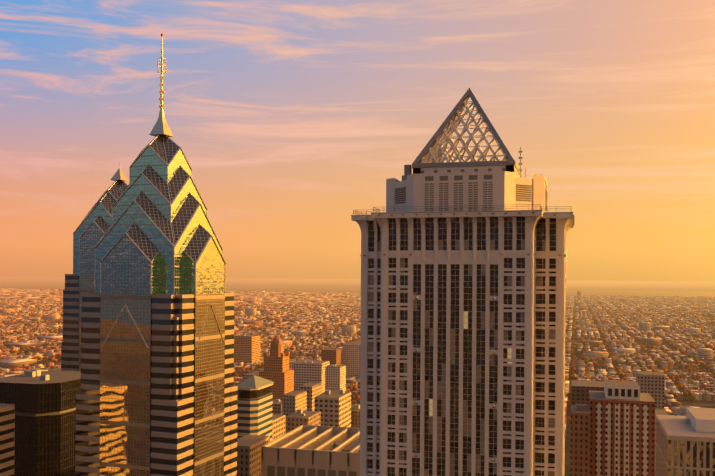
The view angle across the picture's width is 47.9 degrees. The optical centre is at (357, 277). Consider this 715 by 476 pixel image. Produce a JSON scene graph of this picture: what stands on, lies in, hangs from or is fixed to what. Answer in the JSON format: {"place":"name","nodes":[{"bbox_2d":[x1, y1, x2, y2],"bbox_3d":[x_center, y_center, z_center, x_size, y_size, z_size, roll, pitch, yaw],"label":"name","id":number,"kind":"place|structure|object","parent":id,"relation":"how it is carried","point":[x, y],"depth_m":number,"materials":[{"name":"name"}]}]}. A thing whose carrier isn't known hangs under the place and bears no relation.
{"place":"outdoors","nodes":[
{"label":"outdoors","id":0,"kind":"place"},
{"bbox_2d":[0,276,714,475],"bbox_3d":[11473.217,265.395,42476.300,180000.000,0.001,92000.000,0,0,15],"label":"ground","id":1,"kind":"structure","parent":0,"point":[592,285],"depth_m":18365.66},
{"bbox_2d":[61,162,127,370],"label":"skyscraper","id":2,"kind":"structure","parent":1,"relation":"on","point":[92,227],"depth_m":422.95,"materials":[{"name":"blue glass"}]},
{"bbox_2d":[75,34,237,475],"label":"skyscraper","id":3,"kind":"structure","parent":1,"relation":"on","point":[158,396],"depth_m":301.40,"materials":[{"name":"blue glass"}]},
{"bbox_2d":[0,375,699,415],"bbox_3d":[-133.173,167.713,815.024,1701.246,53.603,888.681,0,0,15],"label":"rooftop structure","id":4,"kind":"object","parent":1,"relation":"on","point":[682,410],"depth_m":1080.65,"materials":[{"name":"concrete"}]},
{"bbox_2d":[0,334,714,475],"bbox_3d":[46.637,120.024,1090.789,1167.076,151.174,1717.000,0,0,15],"label":"buildings","id":5,"kind":"structure","parent":1,"relation":"on","point":[294,421],"depth_m":422.79,"materials":[{"name":"beige concrete"}]},
{"bbox_2d":[0,288,714,436],"bbox_3d":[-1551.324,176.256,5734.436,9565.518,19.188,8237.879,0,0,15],"label":"row houses","id":6,"kind":"structure","parent":1,"relation":"on","point":[641,304],"depth_m":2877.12,"materials":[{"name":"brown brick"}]},
{"bbox_2d":[0,288,714,405],"bbox_3d":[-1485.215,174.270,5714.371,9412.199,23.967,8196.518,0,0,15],"label":"city blocks","id":7,"kind":"structure","parent":1,"relation":"on","point":[19,363],"depth_m":3126.11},
{"bbox_2d":[42,291,712,360],"bbox_3d":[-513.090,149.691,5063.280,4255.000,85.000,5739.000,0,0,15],"label":"distant towers","id":8,"kind":"structure","parent":1,"relation":"on","point":[643,326],"depth_m":2904.59,"materials":[{"name":"beige concrete"}]},
{"bbox_2d":[351,88,574,475],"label":"skyscraper","id":9,"kind":"structure","parent":1,"relation":"on","point":[463,301],"depth_m":185.78,"materials":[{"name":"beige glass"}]},
{"bbox_2d":[0,283,714,296],"bbox_3d":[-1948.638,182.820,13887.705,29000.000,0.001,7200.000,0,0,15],"label":"distant haze","id":10,"kind":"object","parent":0,"point":[358,290],"depth_m":11991.65,"materials":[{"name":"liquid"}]},
{"bbox_2d":[0,0,714,280],"label":"sky","id":11,"kind":"structure","parent":0,"point":[288,118],"materials":[{"name":"orange"}]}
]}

